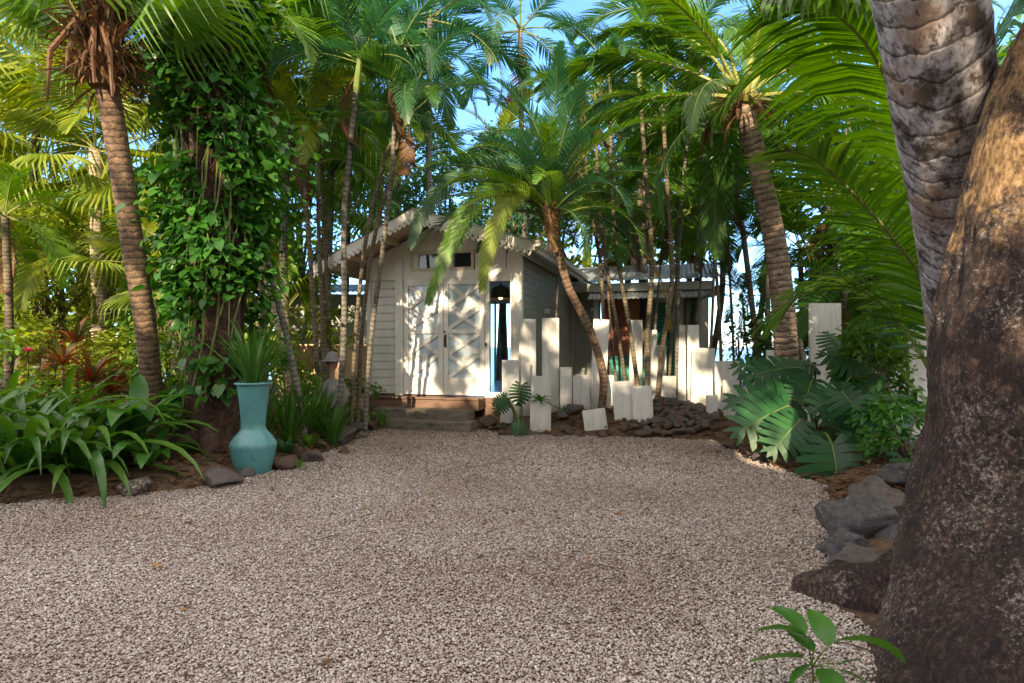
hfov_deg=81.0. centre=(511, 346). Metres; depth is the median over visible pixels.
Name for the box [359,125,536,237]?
broadleaf tree
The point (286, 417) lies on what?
sword leaf plant
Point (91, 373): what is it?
cordyline
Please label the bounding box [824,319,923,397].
shrub
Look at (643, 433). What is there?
bed stone
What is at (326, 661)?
fallen leaf
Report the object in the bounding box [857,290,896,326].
shrub
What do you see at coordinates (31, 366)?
thicket
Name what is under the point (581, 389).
white board
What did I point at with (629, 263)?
broadleaf tree
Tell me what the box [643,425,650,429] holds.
bed stone
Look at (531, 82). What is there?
slender palm
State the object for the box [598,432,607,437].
edge stone
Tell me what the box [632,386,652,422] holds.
white board
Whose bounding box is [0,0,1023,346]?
sky
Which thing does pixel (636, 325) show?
white board
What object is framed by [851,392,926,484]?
shrub
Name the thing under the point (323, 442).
edge stone
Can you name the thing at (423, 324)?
door
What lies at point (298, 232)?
broadleaf tree
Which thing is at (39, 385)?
shrub
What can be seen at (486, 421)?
edge stone
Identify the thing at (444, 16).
feather palm
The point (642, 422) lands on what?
bed stone
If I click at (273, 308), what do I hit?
slender palm
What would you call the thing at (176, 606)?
twig
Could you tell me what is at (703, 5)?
slender palm
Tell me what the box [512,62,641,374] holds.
slender palm
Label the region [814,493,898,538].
boulder
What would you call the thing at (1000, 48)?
feather palm
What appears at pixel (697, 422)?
bed stone
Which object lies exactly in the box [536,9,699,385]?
slender palm
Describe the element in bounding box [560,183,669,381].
slender palm
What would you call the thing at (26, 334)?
shrub
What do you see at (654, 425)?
bed stone
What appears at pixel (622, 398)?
white board
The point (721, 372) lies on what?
white board
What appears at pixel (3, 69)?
fan palm
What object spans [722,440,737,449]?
edge stone
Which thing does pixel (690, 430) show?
bed stone
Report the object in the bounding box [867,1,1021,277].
broadleaf tree
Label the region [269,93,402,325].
fan palm
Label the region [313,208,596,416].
house
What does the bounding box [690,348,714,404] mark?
white board
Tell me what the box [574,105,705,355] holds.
broadleaf tree
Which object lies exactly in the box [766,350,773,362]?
white board
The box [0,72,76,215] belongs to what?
feather palm
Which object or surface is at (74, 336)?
cordyline
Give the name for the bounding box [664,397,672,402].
bed stone
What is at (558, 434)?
bed stone
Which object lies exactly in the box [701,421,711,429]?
bed stone
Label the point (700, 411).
bed stone
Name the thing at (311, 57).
slender palm
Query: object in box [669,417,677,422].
bed stone
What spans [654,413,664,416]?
bed stone
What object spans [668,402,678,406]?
bed stone
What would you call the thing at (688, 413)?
bed stone
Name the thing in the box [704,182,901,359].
feather palm
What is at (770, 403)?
monstera
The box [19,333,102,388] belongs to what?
cordyline
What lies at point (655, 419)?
bed stone
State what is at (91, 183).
fan palm
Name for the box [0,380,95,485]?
strap leaf plant
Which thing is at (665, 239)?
slender palm
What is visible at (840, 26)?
young coconut palm
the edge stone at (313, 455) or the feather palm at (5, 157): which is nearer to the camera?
the edge stone at (313, 455)
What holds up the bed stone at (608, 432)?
on the ground
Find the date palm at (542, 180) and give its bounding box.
[397,40,698,408]
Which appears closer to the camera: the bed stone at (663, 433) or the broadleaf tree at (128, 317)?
the bed stone at (663, 433)
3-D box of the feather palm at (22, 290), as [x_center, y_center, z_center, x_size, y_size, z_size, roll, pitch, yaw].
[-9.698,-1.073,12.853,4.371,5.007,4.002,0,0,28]
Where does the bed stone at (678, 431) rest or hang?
on the ground
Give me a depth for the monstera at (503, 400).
10.29 m
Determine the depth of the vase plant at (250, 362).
7.08 m
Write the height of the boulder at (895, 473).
0.216 m
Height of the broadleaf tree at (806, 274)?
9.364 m
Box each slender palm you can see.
[132,22,340,423]
[142,0,375,437]
[257,0,450,415]
[258,58,372,385]
[273,111,385,382]
[303,17,507,421]
[315,0,492,437]
[316,39,501,427]
[317,9,331,378]
[511,39,664,380]
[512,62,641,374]
[514,30,649,406]
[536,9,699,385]
[551,0,723,385]
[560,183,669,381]
[581,1,754,399]
[606,146,736,329]
[614,153,747,375]
[622,0,762,399]
[622,147,792,360]
[629,67,795,347]
[642,133,824,360]
[646,194,759,324]
[648,104,804,360]
[689,108,843,382]
[690,261,802,353]
[710,39,870,347]
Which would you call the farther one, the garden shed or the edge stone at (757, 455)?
the garden shed
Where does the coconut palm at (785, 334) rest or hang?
on the ground
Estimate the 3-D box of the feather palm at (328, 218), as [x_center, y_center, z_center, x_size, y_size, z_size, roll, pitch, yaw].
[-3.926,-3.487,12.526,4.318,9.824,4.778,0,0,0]
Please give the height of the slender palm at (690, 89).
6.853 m
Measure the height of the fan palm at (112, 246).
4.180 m
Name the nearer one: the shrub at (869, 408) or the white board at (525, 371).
the shrub at (869, 408)
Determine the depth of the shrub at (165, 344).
8.91 m
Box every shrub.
[0,315,89,413]
[0,329,20,389]
[14,320,137,416]
[49,322,182,407]
[120,325,188,431]
[237,324,327,429]
[246,299,359,405]
[322,375,385,415]
[360,409,388,428]
[713,277,763,385]
[735,311,808,373]
[803,287,906,373]
[824,318,908,422]
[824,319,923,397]
[844,375,927,459]
[849,390,919,458]
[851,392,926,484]
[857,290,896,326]
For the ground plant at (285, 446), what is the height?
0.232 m
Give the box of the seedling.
[745,606,905,682]
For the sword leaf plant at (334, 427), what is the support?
on the ground
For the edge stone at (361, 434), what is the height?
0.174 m
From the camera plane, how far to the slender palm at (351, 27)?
8.94 m
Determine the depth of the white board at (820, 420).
10.11 m
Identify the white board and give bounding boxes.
[500,403,512,425]
[502,360,518,416]
[519,319,535,414]
[521,362,529,415]
[530,402,550,432]
[531,376,550,401]
[542,318,558,411]
[560,367,571,407]
[573,375,589,409]
[582,408,607,430]
[590,319,608,408]
[605,375,613,407]
[611,380,632,419]
[629,320,641,385]
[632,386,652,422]
[645,330,656,398]
[657,345,665,375]
[661,376,675,397]
[678,325,685,400]
[687,325,698,399]
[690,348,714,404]
[706,395,717,413]
[714,361,739,409]
[722,380,736,415]
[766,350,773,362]
[802,395,842,426]
[808,303,841,389]
[887,360,905,424]
[904,285,927,437]
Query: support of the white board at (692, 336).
on the ground
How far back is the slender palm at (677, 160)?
12.57 m
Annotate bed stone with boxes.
[496,425,506,429]
[498,430,505,434]
[524,430,534,435]
[550,433,564,436]
[558,425,571,430]
[565,429,573,433]
[598,430,611,435]
[619,427,627,431]
[629,422,639,429]
[635,430,652,437]
[640,420,649,425]
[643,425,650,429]
[651,416,661,423]
[651,423,659,428]
[653,407,660,413]
[653,427,663,434]
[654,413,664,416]
[661,409,669,415]
[661,430,666,436]
[663,421,673,429]
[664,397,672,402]
[665,429,675,435]
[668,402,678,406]
[668,410,675,414]
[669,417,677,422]
[673,422,679,428]
[673,428,685,434]
[674,415,684,421]
[676,410,684,413]
[679,422,687,427]
[681,417,688,422]
[685,405,692,411]
[685,411,693,416]
[686,419,694,426]
[687,427,697,433]
[693,424,704,431]
[694,420,700,425]
[696,409,704,413]
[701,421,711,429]
[706,419,713,424]
[710,425,719,431]
[711,414,719,420]
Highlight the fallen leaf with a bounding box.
[321,658,333,668]
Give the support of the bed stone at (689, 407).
on the ground
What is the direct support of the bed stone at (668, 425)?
on the ground
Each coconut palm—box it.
[532,0,891,419]
[708,0,1023,369]
[871,0,998,393]
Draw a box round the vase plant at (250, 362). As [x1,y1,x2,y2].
[181,315,297,382]
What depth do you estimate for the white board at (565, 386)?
11.09 m
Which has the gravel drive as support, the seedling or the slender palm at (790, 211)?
the seedling
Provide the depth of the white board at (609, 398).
11.38 m
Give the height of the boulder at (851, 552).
0.257 m
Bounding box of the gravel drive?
[0,429,873,682]
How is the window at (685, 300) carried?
in the veranda wing
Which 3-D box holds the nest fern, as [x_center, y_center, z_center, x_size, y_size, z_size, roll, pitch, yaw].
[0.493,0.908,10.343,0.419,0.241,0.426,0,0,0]
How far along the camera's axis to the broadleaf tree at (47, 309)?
12.36 m
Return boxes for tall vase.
[229,381,276,474]
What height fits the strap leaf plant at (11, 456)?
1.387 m
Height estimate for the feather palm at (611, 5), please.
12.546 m
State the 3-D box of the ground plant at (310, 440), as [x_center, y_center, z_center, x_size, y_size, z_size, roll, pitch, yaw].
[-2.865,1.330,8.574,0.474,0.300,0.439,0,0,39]
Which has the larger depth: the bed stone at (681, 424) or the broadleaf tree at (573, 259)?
the broadleaf tree at (573, 259)
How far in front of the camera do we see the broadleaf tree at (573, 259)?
21.67 m
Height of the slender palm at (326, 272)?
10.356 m
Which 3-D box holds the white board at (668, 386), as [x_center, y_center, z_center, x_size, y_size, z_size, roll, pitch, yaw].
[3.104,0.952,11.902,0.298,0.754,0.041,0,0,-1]
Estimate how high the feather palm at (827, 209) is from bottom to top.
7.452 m
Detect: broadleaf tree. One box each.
[0,29,147,386]
[0,162,111,370]
[0,190,126,396]
[0,216,61,355]
[7,138,152,359]
[76,177,256,374]
[99,197,186,384]
[152,57,324,309]
[269,168,360,293]
[314,87,457,247]
[335,147,483,227]
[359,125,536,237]
[436,120,576,380]
[483,184,685,283]
[564,67,694,282]
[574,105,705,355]
[619,64,794,280]
[747,103,897,321]
[784,100,902,370]
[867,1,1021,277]
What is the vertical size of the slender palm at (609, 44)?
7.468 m
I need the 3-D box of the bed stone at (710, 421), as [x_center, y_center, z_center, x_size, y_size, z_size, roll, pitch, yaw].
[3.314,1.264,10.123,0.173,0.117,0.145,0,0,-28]
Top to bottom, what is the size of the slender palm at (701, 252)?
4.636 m
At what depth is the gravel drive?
3.97 m
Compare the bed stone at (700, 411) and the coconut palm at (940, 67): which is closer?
the coconut palm at (940, 67)
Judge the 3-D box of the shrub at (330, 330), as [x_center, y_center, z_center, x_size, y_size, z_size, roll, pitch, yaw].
[-4.089,0.279,11.565,1.945,2.355,1.599,0,0,37]
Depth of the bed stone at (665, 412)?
10.62 m
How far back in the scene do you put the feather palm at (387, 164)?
14.75 m
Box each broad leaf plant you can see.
[60,374,187,458]
[100,428,169,468]
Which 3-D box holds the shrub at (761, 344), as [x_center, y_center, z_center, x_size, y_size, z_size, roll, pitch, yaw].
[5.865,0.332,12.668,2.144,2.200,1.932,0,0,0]
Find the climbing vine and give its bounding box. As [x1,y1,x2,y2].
[114,0,329,433]
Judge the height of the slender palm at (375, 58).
6.213 m
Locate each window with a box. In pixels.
[410,251,443,271]
[451,249,474,269]
[487,276,512,397]
[684,299,697,349]
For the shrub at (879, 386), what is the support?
on the ground
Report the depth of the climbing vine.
7.54 m
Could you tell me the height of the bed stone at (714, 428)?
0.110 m
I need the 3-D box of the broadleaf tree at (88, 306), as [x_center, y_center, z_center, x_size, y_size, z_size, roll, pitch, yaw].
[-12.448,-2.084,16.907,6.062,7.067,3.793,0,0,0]
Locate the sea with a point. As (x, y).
(725, 353)
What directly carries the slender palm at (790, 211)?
on the ground
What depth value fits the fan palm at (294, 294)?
12.13 m
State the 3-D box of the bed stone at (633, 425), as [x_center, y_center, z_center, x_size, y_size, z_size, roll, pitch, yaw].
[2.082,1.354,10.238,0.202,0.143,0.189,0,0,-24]
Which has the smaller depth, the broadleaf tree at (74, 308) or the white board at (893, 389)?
the white board at (893, 389)
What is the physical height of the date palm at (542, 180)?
5.651 m
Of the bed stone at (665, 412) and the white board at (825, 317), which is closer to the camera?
the white board at (825, 317)
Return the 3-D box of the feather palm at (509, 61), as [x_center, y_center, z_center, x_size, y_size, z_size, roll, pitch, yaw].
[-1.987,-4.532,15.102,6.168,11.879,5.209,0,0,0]
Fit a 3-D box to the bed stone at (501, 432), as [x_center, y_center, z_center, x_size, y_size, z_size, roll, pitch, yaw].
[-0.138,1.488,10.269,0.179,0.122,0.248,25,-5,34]
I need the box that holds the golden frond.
[639,249,671,331]
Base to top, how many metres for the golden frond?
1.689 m
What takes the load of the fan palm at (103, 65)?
on the ground
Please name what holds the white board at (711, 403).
on the ground
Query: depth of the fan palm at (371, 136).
11.45 m
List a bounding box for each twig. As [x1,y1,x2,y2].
[162,604,190,608]
[585,563,620,568]
[834,641,875,652]
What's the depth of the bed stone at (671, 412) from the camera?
10.57 m
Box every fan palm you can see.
[0,0,149,386]
[0,0,272,444]
[0,6,57,128]
[0,6,173,411]
[41,202,251,388]
[136,0,378,412]
[154,2,429,413]
[244,236,358,404]
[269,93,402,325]
[271,0,456,342]
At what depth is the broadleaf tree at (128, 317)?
11.77 m
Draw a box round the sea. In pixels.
[2,347,808,380]
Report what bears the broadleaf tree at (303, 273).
on the ground
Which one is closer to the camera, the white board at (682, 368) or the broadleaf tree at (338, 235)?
the white board at (682, 368)
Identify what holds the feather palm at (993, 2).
on the ground
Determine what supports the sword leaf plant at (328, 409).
on the ground
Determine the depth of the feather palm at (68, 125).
12.93 m
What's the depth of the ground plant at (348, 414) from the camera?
10.82 m
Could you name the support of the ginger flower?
on the ground
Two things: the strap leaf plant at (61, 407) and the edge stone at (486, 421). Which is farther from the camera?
the edge stone at (486, 421)
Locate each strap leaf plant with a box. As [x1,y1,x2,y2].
[0,364,167,442]
[0,370,129,454]
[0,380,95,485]
[0,392,162,504]
[0,394,217,508]
[31,402,218,473]
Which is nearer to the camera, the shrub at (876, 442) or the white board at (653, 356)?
the shrub at (876, 442)
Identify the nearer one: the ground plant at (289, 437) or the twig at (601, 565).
the twig at (601, 565)
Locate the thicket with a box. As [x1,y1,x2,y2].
[0,167,865,386]
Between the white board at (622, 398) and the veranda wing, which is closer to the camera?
the white board at (622, 398)
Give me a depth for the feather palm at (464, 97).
16.94 m
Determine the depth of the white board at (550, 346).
11.18 m
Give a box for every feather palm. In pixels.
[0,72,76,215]
[0,159,98,389]
[0,162,155,364]
[42,78,172,378]
[170,208,347,337]
[283,0,434,378]
[303,4,482,214]
[325,61,459,224]
[354,0,534,197]
[416,0,624,237]
[433,83,583,380]
[540,158,672,282]
[551,41,722,329]
[571,0,805,396]
[620,90,821,357]
[672,0,850,354]
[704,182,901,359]
[708,0,1008,298]
[731,104,901,300]
[741,236,905,344]
[779,192,917,380]
[862,29,1009,162]
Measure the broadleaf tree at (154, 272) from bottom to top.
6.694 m
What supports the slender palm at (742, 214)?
on the ground
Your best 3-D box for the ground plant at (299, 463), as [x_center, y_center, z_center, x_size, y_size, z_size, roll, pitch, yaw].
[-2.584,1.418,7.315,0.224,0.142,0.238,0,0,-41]
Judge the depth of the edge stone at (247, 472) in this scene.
6.90 m
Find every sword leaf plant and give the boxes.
[237,371,304,433]
[266,373,330,441]
[269,376,346,434]
[292,380,354,431]
[297,386,359,437]
[313,402,360,444]
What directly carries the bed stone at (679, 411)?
on the ground
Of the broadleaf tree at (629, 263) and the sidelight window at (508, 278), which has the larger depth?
the broadleaf tree at (629, 263)
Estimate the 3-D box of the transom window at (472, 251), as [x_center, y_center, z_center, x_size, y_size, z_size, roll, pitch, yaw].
[-0.968,-1.720,11.869,0.490,0.400,0.100,0,0,16]
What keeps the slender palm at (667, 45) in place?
on the ground
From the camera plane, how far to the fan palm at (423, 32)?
13.94 m
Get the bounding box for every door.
[404,279,443,394]
[443,278,484,395]
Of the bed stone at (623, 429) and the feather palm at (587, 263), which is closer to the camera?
the bed stone at (623, 429)
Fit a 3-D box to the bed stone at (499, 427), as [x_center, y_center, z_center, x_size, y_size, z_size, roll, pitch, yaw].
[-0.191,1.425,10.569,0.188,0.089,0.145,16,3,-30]
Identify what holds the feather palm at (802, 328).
on the ground
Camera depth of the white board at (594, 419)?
10.24 m
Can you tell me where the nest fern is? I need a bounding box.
[529,393,552,406]
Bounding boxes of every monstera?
[492,381,531,435]
[722,331,925,479]
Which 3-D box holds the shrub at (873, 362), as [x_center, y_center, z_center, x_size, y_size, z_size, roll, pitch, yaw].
[6.859,0.061,11.760,2.390,2.735,1.941,0,0,0]
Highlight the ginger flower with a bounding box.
[24,347,35,420]
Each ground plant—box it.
[276,429,300,442]
[276,438,302,456]
[294,458,309,467]
[295,430,326,448]
[345,408,360,420]
[551,405,574,414]
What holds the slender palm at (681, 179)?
on the ground
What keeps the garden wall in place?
on the ground
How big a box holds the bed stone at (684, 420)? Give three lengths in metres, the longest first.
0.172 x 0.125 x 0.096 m
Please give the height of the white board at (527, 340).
1.880 m
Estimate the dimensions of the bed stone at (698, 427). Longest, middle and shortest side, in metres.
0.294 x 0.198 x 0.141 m
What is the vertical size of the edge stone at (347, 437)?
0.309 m
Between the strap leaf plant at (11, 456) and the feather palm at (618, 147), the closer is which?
the strap leaf plant at (11, 456)
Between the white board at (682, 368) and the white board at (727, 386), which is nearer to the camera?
the white board at (727, 386)
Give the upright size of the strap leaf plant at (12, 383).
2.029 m
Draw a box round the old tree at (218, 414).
[160,6,249,458]
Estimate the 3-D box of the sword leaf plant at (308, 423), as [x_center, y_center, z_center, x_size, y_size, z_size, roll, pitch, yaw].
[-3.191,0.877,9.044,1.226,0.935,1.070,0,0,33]
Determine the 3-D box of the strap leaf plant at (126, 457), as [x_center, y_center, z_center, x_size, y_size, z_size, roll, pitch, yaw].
[-4.630,1.177,7.216,2.558,1.124,2.569,0,0,0]
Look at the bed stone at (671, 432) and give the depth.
9.85 m
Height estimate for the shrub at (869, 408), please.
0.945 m
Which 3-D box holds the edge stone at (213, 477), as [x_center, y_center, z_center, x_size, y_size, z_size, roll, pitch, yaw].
[-3.177,1.429,6.536,0.473,0.243,0.380,0,0,35]
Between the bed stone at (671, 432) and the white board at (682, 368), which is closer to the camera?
the bed stone at (671, 432)
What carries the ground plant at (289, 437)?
on the ground
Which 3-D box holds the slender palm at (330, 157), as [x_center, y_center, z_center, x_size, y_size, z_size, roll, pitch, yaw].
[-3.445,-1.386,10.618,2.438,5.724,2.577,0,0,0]
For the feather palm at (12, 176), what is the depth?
10.45 m
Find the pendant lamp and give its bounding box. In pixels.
[491,281,509,299]
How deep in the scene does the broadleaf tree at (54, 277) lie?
12.55 m
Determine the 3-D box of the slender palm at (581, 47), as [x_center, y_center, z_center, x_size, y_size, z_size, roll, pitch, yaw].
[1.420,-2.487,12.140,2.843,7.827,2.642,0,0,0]
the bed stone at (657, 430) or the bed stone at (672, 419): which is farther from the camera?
the bed stone at (672, 419)
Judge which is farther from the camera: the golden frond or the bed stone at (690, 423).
the golden frond
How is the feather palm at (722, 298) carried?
on the ground
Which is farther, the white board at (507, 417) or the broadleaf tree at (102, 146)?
the broadleaf tree at (102, 146)
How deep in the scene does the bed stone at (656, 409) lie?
10.72 m
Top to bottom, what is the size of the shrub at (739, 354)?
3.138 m
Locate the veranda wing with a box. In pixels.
[570,263,715,394]
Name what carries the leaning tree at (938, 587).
on the ground
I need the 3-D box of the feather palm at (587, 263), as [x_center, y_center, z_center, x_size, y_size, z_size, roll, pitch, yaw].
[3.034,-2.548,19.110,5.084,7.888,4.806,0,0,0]
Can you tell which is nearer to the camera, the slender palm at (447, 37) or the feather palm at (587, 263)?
the slender palm at (447, 37)
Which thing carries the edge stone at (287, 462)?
on the ground
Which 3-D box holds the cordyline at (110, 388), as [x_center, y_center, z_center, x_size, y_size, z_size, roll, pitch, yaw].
[-6.355,0.881,9.375,1.012,1.190,1.065,0,0,0]
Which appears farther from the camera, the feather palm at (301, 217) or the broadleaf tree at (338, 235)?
the broadleaf tree at (338, 235)
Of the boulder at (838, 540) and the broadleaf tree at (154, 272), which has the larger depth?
the broadleaf tree at (154, 272)
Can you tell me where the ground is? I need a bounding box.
[0,380,905,631]
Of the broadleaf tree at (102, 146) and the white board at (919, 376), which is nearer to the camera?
the white board at (919, 376)
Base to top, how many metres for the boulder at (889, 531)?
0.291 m
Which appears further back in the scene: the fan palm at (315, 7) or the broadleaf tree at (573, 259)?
the broadleaf tree at (573, 259)
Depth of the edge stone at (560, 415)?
10.59 m
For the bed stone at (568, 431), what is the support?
on the ground
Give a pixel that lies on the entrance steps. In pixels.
(445, 414)
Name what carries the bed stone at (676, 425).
on the ground
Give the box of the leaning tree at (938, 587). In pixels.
[791,21,1023,682]
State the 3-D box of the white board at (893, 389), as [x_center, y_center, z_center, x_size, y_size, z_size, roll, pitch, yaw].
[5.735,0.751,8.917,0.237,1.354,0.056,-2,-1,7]
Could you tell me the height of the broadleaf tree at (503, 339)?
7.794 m
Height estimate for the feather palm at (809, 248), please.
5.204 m
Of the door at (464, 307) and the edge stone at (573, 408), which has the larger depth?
the door at (464, 307)
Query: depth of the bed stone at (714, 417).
10.30 m
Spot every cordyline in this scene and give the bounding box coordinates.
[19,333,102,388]
[39,316,116,406]
[41,346,128,411]
[72,366,133,423]
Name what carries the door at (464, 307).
in the house
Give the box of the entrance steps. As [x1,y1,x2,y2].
[369,396,484,432]
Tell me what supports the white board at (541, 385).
on the ground
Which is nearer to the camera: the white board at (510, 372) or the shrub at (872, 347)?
the shrub at (872, 347)
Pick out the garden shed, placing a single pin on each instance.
(295, 327)
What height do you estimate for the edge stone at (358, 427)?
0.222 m
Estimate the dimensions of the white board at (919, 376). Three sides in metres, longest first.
2.234 x 0.314 x 0.059 m
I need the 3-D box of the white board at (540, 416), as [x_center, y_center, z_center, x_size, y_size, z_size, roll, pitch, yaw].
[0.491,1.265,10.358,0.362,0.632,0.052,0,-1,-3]
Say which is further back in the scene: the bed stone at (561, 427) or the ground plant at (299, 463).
the bed stone at (561, 427)
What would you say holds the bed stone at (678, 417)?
on the ground
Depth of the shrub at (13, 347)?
8.55 m
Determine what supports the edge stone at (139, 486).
on the ground
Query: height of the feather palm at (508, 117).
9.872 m
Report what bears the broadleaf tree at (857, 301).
on the ground
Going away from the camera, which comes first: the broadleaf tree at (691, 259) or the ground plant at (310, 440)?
the ground plant at (310, 440)
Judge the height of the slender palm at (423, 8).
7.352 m
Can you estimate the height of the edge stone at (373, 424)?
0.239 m
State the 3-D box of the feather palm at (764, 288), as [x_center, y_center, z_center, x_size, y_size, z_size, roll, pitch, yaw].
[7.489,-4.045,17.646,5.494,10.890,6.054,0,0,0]
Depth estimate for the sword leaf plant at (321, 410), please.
9.38 m
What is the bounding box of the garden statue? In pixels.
[313,351,349,419]
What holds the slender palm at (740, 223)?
on the ground
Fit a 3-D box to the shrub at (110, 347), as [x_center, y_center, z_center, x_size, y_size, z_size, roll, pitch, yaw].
[-6.670,0.481,10.396,2.458,1.866,1.303,0,0,0]
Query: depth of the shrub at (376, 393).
10.70 m
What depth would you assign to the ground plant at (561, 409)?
10.90 m
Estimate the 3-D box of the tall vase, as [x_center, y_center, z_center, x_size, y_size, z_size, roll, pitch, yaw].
[-3.093,0.960,7.177,0.536,1.080,0.536,0,0,0]
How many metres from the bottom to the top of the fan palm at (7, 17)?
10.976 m
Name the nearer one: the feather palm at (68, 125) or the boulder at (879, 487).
the boulder at (879, 487)
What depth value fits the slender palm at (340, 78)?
9.82 m
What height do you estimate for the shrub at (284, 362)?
1.814 m
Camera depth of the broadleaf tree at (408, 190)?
16.64 m
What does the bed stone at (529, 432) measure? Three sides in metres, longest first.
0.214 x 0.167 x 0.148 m
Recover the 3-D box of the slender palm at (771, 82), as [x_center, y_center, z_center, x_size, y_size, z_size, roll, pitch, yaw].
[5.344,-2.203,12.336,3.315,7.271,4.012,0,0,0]
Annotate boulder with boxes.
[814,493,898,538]
[815,527,871,558]
[826,541,876,564]
[847,475,904,513]
[873,523,896,538]
[874,462,911,484]
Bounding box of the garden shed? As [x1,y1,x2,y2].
[267,284,366,343]
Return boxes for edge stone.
[115,475,153,497]
[202,467,243,487]
[238,467,254,477]
[273,454,298,469]
[300,450,324,461]
[315,438,326,448]
[336,426,355,444]
[338,446,349,453]
[345,422,362,432]
[354,430,366,439]
[368,419,379,429]
[479,414,497,427]
[555,411,569,420]
[566,404,583,413]
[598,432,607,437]
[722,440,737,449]
[750,449,768,461]
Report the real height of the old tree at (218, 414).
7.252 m
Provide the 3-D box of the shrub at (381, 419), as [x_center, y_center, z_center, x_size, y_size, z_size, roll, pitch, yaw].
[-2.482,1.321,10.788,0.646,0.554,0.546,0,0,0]
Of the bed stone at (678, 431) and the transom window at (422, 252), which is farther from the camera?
the transom window at (422, 252)
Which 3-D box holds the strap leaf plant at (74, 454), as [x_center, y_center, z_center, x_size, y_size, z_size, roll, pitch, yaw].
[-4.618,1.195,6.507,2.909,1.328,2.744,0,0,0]
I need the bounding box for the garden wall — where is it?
[278,344,394,409]
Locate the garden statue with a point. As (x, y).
(331, 359)
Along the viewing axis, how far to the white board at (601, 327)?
11.32 m
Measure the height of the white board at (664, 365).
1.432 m
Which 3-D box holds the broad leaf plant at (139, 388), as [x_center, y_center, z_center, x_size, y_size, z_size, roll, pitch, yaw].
[-4.333,0.763,6.753,1.288,0.861,1.321,0,0,-9]
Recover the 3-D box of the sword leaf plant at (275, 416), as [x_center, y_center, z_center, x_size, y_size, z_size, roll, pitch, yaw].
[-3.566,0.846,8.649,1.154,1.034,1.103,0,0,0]
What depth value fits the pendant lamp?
12.96 m
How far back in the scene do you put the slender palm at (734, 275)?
14.46 m
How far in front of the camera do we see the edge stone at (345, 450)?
8.42 m
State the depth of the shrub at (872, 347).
8.98 m

